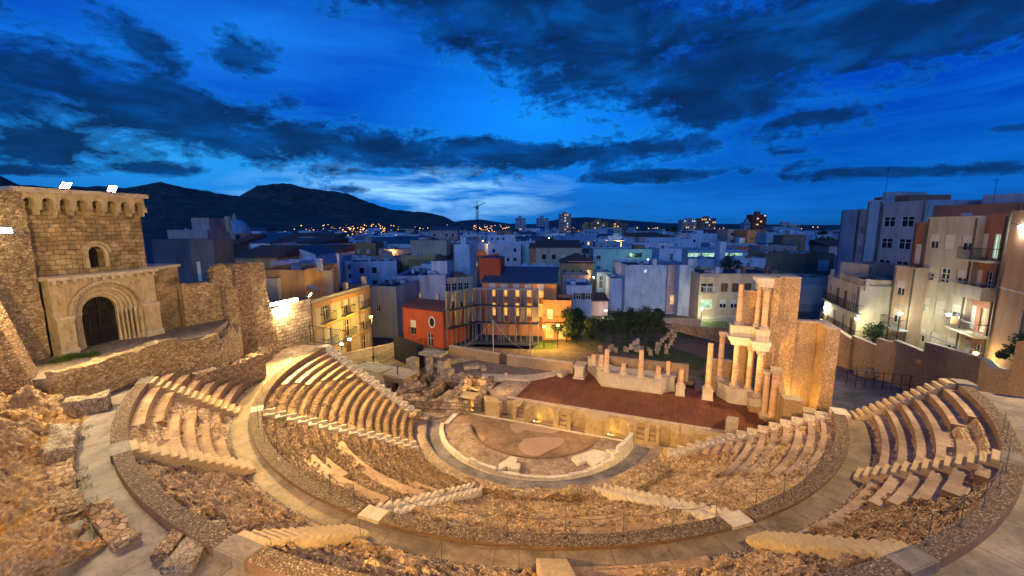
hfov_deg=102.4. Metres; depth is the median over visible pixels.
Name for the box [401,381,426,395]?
ruined wall
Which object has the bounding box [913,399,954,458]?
seat tier
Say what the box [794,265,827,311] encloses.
house
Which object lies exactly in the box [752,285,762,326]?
stone column
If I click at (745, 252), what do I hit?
house
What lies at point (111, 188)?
floodlight
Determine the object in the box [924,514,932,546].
barrier post
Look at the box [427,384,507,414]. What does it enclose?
court floor
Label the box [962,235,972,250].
window
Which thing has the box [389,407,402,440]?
seat tier
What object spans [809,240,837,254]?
house
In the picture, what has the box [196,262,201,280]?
window
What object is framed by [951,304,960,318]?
window
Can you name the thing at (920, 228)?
house
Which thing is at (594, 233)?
house
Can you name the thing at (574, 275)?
house
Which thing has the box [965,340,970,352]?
window
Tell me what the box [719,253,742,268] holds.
shrub
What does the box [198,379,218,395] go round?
seat tier
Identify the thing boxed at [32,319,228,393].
terrace
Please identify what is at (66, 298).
church portal
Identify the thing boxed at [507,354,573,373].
boundary wall
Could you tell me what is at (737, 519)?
stone stairs
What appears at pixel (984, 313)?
window
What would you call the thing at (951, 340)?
window
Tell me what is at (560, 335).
window
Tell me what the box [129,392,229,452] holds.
rock slope
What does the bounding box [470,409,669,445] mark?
pulpit floor
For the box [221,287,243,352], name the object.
wall stub
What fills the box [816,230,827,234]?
tree
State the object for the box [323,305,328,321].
window
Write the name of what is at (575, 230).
house
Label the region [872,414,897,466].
seat tier
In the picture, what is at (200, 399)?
concrete stairs
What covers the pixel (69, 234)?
church tower
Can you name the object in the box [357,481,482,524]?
stone stairs
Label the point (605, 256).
house
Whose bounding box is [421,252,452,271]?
house
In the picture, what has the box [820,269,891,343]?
house
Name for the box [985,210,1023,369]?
house
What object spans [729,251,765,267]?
house
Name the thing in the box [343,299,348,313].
window
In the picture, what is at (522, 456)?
kerb
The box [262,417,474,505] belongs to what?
rock slope
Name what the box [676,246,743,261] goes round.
house
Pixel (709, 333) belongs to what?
boundary wall
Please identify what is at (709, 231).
house
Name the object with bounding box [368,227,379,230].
house
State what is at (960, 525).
barrier post
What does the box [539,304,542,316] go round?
window
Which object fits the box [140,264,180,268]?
ledge
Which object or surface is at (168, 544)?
stone slab
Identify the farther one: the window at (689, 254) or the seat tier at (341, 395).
the window at (689, 254)
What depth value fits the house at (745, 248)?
147.20 m
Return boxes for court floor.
[420,346,755,390]
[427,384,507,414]
[831,365,904,413]
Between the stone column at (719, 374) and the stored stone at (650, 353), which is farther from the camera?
the stored stone at (650, 353)
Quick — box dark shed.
[393,336,423,368]
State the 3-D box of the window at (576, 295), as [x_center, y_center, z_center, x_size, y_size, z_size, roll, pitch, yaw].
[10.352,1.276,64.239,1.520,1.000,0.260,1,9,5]
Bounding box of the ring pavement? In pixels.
[413,413,657,491]
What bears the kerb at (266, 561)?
on the walkway at (999, 551)
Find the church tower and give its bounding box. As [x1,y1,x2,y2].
[0,186,148,354]
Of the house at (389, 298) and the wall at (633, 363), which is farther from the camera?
the house at (389, 298)
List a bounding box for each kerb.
[110,383,147,444]
[112,450,233,555]
[247,547,908,575]
[249,410,366,516]
[252,347,325,407]
[381,511,731,549]
[425,419,450,465]
[439,423,633,480]
[469,412,622,441]
[470,424,593,458]
[743,411,849,522]
[913,461,1023,567]
[958,385,1023,455]
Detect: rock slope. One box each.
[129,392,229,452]
[135,457,320,533]
[164,368,254,405]
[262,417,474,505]
[271,537,536,575]
[405,488,699,533]
[587,548,872,575]
[605,419,834,511]
[796,469,993,544]
[866,396,998,467]
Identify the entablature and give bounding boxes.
[727,333,771,351]
[753,275,774,287]
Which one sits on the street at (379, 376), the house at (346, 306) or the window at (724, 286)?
the house at (346, 306)
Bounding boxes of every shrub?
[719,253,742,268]
[863,321,890,343]
[994,332,1023,360]
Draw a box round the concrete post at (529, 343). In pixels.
[529,332,530,355]
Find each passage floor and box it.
[422,412,452,420]
[633,440,669,456]
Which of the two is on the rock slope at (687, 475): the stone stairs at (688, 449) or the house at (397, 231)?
the stone stairs at (688, 449)
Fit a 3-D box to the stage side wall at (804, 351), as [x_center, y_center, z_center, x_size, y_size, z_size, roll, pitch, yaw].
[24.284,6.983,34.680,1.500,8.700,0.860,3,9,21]
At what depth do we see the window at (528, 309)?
58.82 m
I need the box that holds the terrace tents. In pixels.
[521,263,559,269]
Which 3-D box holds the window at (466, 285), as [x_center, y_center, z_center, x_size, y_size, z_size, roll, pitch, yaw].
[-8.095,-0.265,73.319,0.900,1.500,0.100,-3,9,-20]
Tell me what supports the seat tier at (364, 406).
on the seat tier at (371, 409)
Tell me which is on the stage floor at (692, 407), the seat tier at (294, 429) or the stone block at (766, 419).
the stone block at (766, 419)
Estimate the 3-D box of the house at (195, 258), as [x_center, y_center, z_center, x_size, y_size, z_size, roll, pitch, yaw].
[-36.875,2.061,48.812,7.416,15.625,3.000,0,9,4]
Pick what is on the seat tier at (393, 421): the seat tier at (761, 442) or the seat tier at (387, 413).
the seat tier at (387, 413)
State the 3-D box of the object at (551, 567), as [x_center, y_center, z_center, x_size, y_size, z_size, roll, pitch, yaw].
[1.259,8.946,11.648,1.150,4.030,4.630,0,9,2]
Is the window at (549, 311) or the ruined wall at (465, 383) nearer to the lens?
the ruined wall at (465, 383)
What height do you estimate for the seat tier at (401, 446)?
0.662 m
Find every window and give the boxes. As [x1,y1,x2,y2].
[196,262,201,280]
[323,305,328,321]
[325,327,330,343]
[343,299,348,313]
[345,319,349,336]
[346,342,350,351]
[359,294,363,307]
[361,313,364,328]
[362,335,365,348]
[410,320,415,334]
[412,265,420,268]
[428,333,432,346]
[446,283,450,291]
[452,283,456,290]
[458,283,462,289]
[464,282,468,288]
[489,283,495,295]
[493,303,495,315]
[501,284,506,296]
[504,303,507,315]
[513,284,518,296]
[525,284,531,296]
[527,303,530,316]
[537,284,543,296]
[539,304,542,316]
[546,324,553,337]
[547,309,552,318]
[558,327,565,338]
[573,293,582,298]
[583,293,592,299]
[599,276,602,287]
[627,253,641,257]
[670,295,673,303]
[688,253,700,256]
[699,299,712,308]
[701,283,713,292]
[702,253,713,256]
[719,299,726,307]
[721,283,727,291]
[730,253,742,255]
[730,299,737,307]
[732,283,738,291]
[744,283,750,289]
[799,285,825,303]
[817,260,828,270]
[833,310,836,324]
[836,287,839,302]
[843,290,847,305]
[848,318,852,334]
[852,294,855,310]
[879,259,889,262]
[881,238,892,248]
[883,217,894,226]
[890,335,897,340]
[893,308,901,323]
[896,261,907,264]
[897,280,905,295]
[898,239,910,249]
[901,216,913,226]
[914,244,921,263]
[920,328,924,341]
[924,298,929,311]
[927,266,934,280]
[930,234,939,248]
[930,332,939,343]
[935,300,944,315]
[940,268,949,282]
[945,235,955,249]
[946,337,955,347]
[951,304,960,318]
[957,270,966,283]
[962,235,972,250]
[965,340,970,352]
[969,305,976,328]
[976,270,982,286]
[976,344,981,355]
[979,308,987,331]
[981,234,988,257]
[987,271,993,287]
[992,234,1000,258]
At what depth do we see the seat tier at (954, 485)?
14.93 m
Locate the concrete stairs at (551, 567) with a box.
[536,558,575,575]
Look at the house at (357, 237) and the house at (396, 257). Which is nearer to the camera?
the house at (396, 257)
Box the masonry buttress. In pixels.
[222,261,280,354]
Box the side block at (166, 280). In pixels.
[154,267,181,331]
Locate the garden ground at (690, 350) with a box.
[531,310,757,386]
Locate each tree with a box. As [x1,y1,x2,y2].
[551,307,581,341]
[571,307,588,335]
[580,316,605,345]
[598,308,631,343]
[620,307,640,340]
[633,305,663,346]
[653,308,668,339]
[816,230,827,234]
[816,235,834,239]
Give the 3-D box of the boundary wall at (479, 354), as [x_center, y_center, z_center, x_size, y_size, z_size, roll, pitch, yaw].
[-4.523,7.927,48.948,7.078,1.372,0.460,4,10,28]
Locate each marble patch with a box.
[477,435,485,441]
[510,422,558,433]
[519,437,564,455]
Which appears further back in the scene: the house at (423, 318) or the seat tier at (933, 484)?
the house at (423, 318)
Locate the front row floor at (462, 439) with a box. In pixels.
[444,423,620,475]
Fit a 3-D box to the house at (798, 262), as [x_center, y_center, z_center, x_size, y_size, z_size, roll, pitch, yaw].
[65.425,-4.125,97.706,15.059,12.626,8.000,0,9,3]
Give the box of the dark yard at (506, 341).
[438,326,541,350]
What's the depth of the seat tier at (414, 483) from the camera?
22.57 m
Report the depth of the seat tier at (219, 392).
27.12 m
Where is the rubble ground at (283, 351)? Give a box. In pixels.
[266,344,306,362]
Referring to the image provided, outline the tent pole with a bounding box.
[467,323,518,351]
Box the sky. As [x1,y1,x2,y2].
[0,0,1023,224]
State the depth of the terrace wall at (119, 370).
22.74 m
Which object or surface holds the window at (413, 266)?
in the house at (423, 251)
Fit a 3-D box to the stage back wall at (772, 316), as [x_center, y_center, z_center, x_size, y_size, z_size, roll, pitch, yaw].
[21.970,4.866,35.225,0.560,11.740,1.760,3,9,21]
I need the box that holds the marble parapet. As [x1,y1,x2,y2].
[440,423,633,479]
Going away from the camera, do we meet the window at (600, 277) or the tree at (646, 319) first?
the tree at (646, 319)
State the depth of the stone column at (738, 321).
35.43 m
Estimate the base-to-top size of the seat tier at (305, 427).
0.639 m
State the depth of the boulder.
19.91 m
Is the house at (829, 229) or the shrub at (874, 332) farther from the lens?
the house at (829, 229)
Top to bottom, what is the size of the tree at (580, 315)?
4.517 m
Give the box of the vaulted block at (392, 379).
[382,367,417,391]
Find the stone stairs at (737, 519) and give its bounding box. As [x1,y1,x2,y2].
[592,483,753,529]
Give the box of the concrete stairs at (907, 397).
[850,378,978,420]
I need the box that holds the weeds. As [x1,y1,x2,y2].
[72,416,287,537]
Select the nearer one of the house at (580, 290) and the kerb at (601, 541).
the kerb at (601, 541)
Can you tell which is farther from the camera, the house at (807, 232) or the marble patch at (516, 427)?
the house at (807, 232)
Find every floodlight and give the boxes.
[0,226,12,232]
[57,181,71,188]
[105,185,117,192]
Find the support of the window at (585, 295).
in the house at (580, 290)
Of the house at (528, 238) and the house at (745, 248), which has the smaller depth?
the house at (745, 248)
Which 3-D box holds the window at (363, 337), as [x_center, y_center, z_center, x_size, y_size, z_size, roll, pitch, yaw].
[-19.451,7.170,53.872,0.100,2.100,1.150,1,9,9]
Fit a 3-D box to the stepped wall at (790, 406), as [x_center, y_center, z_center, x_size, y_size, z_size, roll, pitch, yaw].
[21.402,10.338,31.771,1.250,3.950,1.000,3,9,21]
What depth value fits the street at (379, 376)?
48.04 m
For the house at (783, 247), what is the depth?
119.55 m
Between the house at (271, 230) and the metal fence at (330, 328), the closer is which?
the metal fence at (330, 328)
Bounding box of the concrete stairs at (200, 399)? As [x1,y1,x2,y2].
[134,376,240,415]
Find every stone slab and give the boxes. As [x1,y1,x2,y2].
[150,506,206,561]
[158,519,225,573]
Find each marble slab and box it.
[499,456,520,472]
[571,449,610,466]
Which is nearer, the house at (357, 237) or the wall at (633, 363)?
the wall at (633, 363)
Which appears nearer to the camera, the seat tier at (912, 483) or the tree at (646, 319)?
the seat tier at (912, 483)
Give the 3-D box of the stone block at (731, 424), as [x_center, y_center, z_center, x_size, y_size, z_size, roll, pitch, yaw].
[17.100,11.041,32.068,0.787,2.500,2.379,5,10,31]
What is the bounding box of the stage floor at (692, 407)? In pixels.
[517,370,764,430]
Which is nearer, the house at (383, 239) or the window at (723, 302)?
the window at (723, 302)
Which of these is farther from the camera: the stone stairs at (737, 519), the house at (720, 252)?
the house at (720, 252)
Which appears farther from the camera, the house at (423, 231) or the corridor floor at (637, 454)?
the house at (423, 231)
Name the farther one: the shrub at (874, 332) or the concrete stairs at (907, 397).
the shrub at (874, 332)
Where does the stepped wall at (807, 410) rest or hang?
on the town ground at (377, 341)
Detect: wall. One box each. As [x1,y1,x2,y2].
[0,189,50,361]
[0,302,38,394]
[40,422,81,464]
[44,338,179,397]
[46,456,85,520]
[83,497,141,551]
[177,281,218,325]
[177,333,221,371]
[188,353,266,383]
[207,263,232,319]
[219,324,242,364]
[243,346,273,361]
[271,297,312,349]
[342,342,393,360]
[395,373,427,394]
[397,392,421,397]
[400,395,470,414]
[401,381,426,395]
[402,410,420,421]
[422,376,448,398]
[425,369,493,388]
[444,389,725,448]
[449,345,500,363]
[449,376,471,398]
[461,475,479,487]
[468,386,490,395]
[473,381,496,411]
[480,478,584,502]
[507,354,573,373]
[587,356,675,393]
[596,354,688,381]
[611,459,672,490]
[663,318,700,325]
[665,325,730,343]
[711,358,732,390]
[738,345,754,382]
[742,290,763,323]
[762,275,781,409]
[771,275,801,394]
[775,373,785,422]
[778,394,803,422]
[790,319,817,406]
[802,407,815,417]
[809,320,840,413]
[836,330,922,391]
[918,342,987,385]
[977,358,1010,394]
[1007,341,1023,396]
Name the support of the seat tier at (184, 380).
on the rock slope at (179, 372)
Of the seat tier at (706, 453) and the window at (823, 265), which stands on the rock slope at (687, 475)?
the seat tier at (706, 453)
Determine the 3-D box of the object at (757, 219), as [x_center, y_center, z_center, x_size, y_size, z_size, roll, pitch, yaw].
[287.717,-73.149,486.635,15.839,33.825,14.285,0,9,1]
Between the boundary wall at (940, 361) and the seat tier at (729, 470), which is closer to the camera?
the seat tier at (729, 470)
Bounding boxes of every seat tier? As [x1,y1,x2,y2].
[129,387,161,428]
[148,392,174,426]
[159,373,175,381]
[163,412,182,449]
[173,375,190,386]
[180,410,199,452]
[186,378,202,390]
[196,423,215,455]
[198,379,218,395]
[211,378,233,399]
[211,438,230,457]
[221,378,248,403]
[262,417,275,433]
[264,385,287,409]
[274,421,290,442]
[276,384,299,413]
[278,353,328,385]
[287,385,310,413]
[287,422,301,442]
[292,357,334,385]
[297,381,324,417]
[299,424,311,441]
[302,361,339,386]
[303,454,389,502]
[307,381,335,418]
[308,427,325,447]
[318,365,344,382]
[318,379,349,420]
[321,429,335,448]
[321,457,348,477]
[327,377,362,423]
[329,369,350,382]
[330,431,341,442]
[335,441,426,495]
[337,382,367,425]
[339,433,351,444]
[343,373,355,380]
[346,385,373,427]
[350,435,363,449]
[355,390,378,429]
[360,437,370,446]
[364,394,384,431]
[368,439,382,451]
[372,398,390,433]
[378,441,388,450]
[381,403,396,435]
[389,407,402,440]
[390,443,399,454]
[397,411,408,443]
[397,444,405,452]
[405,419,414,444]
[409,481,439,493]
[536,514,622,522]
[571,556,711,569]
[573,561,707,575]
[577,522,654,533]
[634,511,660,520]
[669,479,718,498]
[678,476,731,500]
[688,478,741,502]
[691,449,702,460]
[701,446,713,459]
[711,444,724,458]
[721,435,758,476]
[722,441,733,455]
[731,438,745,455]
[732,433,768,476]
[745,430,780,475]
[769,424,806,478]
[781,427,793,445]
[783,421,820,476]
[794,479,880,534]
[799,417,833,476]
[866,474,905,508]
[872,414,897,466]
[885,409,914,464]
[886,472,925,508]
[899,404,934,461]
[911,469,947,502]
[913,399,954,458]
[927,394,966,430]
[940,466,972,496]
[942,389,984,423]
[955,439,974,456]
[973,462,998,484]
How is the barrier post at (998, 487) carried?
on the kerb at (954, 541)
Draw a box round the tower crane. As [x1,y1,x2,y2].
[473,201,484,233]
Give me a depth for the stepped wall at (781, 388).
32.69 m
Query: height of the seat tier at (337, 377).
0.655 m
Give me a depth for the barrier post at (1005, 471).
14.39 m
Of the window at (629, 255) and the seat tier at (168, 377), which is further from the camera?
the window at (629, 255)
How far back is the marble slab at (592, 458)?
29.90 m
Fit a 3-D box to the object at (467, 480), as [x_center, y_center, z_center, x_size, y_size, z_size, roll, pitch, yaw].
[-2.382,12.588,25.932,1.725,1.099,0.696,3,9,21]
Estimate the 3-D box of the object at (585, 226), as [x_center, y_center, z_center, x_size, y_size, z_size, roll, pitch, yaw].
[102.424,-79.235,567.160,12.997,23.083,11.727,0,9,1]
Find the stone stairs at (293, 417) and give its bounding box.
[250,405,418,450]
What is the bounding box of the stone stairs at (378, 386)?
[316,344,420,414]
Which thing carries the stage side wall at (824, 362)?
on the side ground
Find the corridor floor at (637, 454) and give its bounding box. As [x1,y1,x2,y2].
[426,420,649,487]
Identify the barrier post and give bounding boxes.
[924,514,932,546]
[957,497,965,527]
[980,479,988,507]
[995,462,1003,488]
[1002,447,1009,472]
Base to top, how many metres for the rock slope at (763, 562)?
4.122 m
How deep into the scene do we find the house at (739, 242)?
156.08 m
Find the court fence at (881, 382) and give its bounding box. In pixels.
[846,370,915,391]
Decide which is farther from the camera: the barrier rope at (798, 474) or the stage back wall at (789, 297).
the stage back wall at (789, 297)
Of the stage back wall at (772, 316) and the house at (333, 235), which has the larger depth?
the house at (333, 235)
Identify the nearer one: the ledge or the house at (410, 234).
the ledge
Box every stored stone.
[598,345,602,351]
[636,344,640,351]
[648,349,652,355]
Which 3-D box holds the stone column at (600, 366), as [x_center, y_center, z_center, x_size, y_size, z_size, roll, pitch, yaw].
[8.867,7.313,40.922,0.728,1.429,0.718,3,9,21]
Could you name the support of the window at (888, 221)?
in the house at (901, 215)
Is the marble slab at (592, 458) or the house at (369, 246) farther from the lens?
the house at (369, 246)
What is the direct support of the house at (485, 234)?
on the town ground at (377, 341)
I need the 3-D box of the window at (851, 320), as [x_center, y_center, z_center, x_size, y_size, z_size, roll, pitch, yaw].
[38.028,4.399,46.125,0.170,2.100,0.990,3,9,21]
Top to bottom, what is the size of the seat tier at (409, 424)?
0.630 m
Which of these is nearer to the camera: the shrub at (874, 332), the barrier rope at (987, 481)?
the barrier rope at (987, 481)
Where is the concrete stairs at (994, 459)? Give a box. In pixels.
[853,449,1023,482]
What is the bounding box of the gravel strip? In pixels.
[224,382,877,572]
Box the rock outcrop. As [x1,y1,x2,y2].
[0,384,105,575]
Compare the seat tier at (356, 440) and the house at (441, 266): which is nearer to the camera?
the seat tier at (356, 440)
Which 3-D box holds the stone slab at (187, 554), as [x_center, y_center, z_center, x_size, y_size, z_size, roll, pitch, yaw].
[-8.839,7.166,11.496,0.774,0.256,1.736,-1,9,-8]
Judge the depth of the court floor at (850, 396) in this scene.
36.79 m
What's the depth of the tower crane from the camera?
323.48 m
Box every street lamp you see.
[370,316,373,358]
[896,313,901,339]
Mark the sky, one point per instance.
(661, 111)
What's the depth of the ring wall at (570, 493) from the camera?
24.47 m
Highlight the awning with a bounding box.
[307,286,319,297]
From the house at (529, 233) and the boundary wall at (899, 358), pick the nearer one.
the boundary wall at (899, 358)
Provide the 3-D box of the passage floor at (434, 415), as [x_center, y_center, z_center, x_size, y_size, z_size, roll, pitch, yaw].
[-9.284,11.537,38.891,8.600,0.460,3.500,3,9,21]
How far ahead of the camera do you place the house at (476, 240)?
241.68 m
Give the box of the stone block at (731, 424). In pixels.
[725,416,738,433]
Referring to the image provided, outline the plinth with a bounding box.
[557,363,574,377]
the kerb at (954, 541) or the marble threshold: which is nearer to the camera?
the kerb at (954, 541)
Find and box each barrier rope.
[256,400,352,484]
[361,521,515,549]
[393,496,715,519]
[757,442,833,489]
[933,415,1011,515]
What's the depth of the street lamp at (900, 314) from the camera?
40.63 m
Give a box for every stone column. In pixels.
[589,354,596,365]
[597,354,603,369]
[602,349,610,373]
[619,362,626,375]
[636,350,644,377]
[654,366,661,379]
[666,361,670,374]
[676,369,684,386]
[703,343,713,390]
[715,330,726,379]
[729,345,739,387]
[734,284,743,325]
[743,346,754,391]
[751,350,766,397]
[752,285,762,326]
[758,287,771,329]
[758,369,771,416]
[767,366,782,422]
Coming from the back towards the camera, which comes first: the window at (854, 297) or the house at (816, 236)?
the house at (816, 236)
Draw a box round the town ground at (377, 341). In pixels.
[143,240,693,388]
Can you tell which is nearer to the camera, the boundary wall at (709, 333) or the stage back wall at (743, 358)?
the stage back wall at (743, 358)
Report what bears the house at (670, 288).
on the town ground at (377, 341)
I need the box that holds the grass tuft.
[46,348,101,363]
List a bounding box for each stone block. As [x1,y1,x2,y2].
[451,356,475,363]
[463,363,478,369]
[479,364,486,370]
[725,416,738,433]
[757,412,775,425]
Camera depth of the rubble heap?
39.80 m
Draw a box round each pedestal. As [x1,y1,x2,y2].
[675,386,685,396]
[701,386,713,400]
[729,322,770,341]
[747,392,768,412]
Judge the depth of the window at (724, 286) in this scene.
68.76 m
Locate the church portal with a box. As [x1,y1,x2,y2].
[37,268,164,356]
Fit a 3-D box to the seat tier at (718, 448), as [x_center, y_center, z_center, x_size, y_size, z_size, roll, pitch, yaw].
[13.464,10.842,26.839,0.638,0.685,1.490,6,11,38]
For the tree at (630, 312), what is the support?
on the garden ground at (690, 350)
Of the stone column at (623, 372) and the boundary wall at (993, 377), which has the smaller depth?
the boundary wall at (993, 377)
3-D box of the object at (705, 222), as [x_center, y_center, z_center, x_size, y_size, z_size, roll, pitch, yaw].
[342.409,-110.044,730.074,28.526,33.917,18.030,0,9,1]
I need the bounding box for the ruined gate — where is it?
[406,348,453,382]
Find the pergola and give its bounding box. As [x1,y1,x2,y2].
[358,361,398,384]
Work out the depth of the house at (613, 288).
78.90 m
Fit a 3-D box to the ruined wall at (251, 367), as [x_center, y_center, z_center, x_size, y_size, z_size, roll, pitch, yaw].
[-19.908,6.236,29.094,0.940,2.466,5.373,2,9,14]
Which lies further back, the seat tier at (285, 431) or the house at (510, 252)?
the house at (510, 252)
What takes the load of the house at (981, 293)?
on the street at (810, 315)
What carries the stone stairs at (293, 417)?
on the rock slope at (409, 467)
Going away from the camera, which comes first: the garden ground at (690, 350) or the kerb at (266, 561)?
the kerb at (266, 561)
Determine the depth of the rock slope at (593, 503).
18.73 m
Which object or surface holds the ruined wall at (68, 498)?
on the walkway at (999, 551)
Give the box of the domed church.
[230,214,251,239]
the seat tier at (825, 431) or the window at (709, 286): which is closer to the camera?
the seat tier at (825, 431)
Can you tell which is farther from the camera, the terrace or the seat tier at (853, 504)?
the terrace
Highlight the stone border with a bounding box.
[482,370,560,381]
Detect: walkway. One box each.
[49,394,1023,575]
[75,383,1023,575]
[231,380,871,568]
[258,345,317,380]
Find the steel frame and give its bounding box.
[444,287,538,348]
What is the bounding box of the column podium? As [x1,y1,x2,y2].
[715,377,752,405]
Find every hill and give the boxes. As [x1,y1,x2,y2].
[0,176,366,235]
[240,183,469,230]
[456,217,839,226]
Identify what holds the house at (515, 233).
on the town ground at (377, 341)
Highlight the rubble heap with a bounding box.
[853,366,879,378]
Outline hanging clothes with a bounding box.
[950,316,957,322]
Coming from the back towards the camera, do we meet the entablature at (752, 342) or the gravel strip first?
the entablature at (752, 342)
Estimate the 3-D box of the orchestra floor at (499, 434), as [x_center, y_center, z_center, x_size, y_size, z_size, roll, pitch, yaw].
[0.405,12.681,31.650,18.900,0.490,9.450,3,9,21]
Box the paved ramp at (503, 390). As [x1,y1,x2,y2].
[490,380,532,412]
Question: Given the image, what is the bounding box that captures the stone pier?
[573,361,586,379]
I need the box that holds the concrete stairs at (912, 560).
[745,530,940,575]
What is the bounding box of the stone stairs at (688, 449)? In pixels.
[667,407,850,457]
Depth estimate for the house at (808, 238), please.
174.35 m
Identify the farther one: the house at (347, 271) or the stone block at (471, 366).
the house at (347, 271)
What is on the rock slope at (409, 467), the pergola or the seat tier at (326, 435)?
the seat tier at (326, 435)
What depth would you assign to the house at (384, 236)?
224.83 m
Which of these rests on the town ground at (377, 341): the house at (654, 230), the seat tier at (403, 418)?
the house at (654, 230)
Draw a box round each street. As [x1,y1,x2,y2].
[353,342,440,387]
[797,312,822,319]
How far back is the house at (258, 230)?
201.62 m
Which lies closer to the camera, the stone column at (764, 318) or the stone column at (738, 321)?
the stone column at (764, 318)
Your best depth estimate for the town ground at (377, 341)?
62.69 m
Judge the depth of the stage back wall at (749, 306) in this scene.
35.96 m
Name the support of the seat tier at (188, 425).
on the rock slope at (151, 433)
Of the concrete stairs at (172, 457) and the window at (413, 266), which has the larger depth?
the window at (413, 266)
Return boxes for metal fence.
[309,324,353,347]
[372,337,425,367]
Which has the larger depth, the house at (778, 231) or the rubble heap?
the house at (778, 231)
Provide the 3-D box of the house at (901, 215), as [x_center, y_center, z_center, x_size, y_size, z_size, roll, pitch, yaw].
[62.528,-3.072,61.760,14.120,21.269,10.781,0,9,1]
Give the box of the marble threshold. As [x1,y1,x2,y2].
[444,413,457,423]
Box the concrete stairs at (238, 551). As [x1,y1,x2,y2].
[213,524,369,571]
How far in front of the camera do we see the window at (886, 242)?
61.26 m
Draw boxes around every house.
[151,239,234,283]
[167,216,231,238]
[233,234,265,254]
[235,245,302,266]
[248,233,297,249]
[250,228,266,233]
[265,228,275,232]
[265,254,338,299]
[266,276,371,352]
[270,246,313,266]
[295,244,337,262]
[297,233,324,237]
[297,237,348,244]
[297,238,316,240]
[303,245,354,283]
[311,230,327,232]
[314,233,345,237]
[323,268,334,295]
[341,237,383,257]
[343,254,366,283]
[346,235,366,239]
[349,238,364,241]
[350,253,396,285]
[355,232,377,235]
[361,229,380,233]
[367,235,399,236]
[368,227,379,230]
[369,271,418,337]
[371,251,403,273]
[375,237,400,242]
[378,246,410,255]
[380,232,402,234]
[384,239,418,247]
[388,230,404,232]
[394,259,450,279]
[397,236,437,239]
[398,228,417,233]
[400,232,423,235]
[401,240,450,271]
[401,292,470,348]
[418,270,449,300]
[419,230,429,233]
[419,237,459,241]
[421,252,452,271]
[429,227,459,239]
[444,237,453,239]
[446,270,472,320]
[447,242,459,271]
[454,237,476,286]
[460,233,485,238]
[464,232,488,237]
[468,237,484,244]
[476,250,498,272]
[478,241,520,265]
[479,256,558,335]
[487,231,514,242]
[496,229,518,233]
[504,232,522,236]
[515,236,544,242]
[516,234,547,264]
[517,232,536,235]
[521,237,542,240]
[524,230,548,235]
[525,226,544,231]
[529,243,535,264]
[535,240,582,286]
[542,237,553,239]
[542,294,571,339]
[545,232,569,237]
[549,227,558,231]
[554,235,592,247]
[559,253,599,293]
[562,272,588,293]
[565,272,592,325]
[572,228,582,232]
[582,248,588,257]
[583,227,612,239]
[589,244,651,276]
[591,292,608,315]
[593,238,619,246]
[593,269,610,291]
[597,234,612,238]
[598,225,625,235]
[605,236,623,246]
[605,274,621,311]
[608,233,623,239]
[612,252,666,311]
[622,237,672,246]
[624,232,676,246]
[628,226,636,232]
[648,229,660,231]
[652,242,681,261]
[657,261,675,312]
[659,258,696,315]
[672,235,689,246]
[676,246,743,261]
[680,230,716,246]
[684,249,714,266]
[688,260,793,317]
[693,229,717,233]
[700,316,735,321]
[701,237,756,246]
[714,241,725,266]
[717,227,747,241]
[726,247,747,250]
[727,246,747,255]
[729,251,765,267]
[733,228,766,242]
[748,242,796,250]
[748,245,834,275]
[754,231,782,242]
[757,243,793,245]
[764,224,786,231]
[773,234,805,250]
[774,230,801,233]
[783,230,802,234]
[787,227,800,230]
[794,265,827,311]
[795,233,814,250]
[797,229,819,235]
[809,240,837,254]
[810,234,832,238]
[815,236,838,239]
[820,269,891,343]
[821,228,839,232]
[833,231,838,238]
[835,209,859,275]
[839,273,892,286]
[840,261,900,279]
[853,209,866,261]
[861,167,926,261]
[874,195,981,264]
[880,265,929,346]
[893,222,926,276]
[918,213,986,351]
[932,178,1023,216]
[945,213,1008,356]
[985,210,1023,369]
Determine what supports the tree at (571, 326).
on the garden ground at (690, 350)
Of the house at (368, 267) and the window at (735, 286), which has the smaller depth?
the window at (735, 286)
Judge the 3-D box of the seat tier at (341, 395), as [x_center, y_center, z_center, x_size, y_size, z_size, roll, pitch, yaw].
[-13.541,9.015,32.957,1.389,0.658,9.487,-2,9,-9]
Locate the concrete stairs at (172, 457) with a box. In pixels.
[108,439,255,474]
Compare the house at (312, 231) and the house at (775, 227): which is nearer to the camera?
the house at (775, 227)
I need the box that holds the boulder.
[62,389,111,416]
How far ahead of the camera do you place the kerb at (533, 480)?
28.70 m
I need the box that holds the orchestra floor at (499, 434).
[436,411,623,456]
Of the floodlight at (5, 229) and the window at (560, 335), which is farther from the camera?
the window at (560, 335)
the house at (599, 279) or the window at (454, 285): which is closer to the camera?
the window at (454, 285)
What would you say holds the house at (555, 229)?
on the town ground at (377, 341)
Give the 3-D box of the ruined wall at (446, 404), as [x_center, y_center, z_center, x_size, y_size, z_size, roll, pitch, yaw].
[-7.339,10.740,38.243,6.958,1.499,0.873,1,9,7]
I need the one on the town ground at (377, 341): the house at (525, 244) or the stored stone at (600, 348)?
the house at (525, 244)
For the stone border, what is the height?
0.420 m
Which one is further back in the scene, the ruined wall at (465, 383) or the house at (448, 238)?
the house at (448, 238)

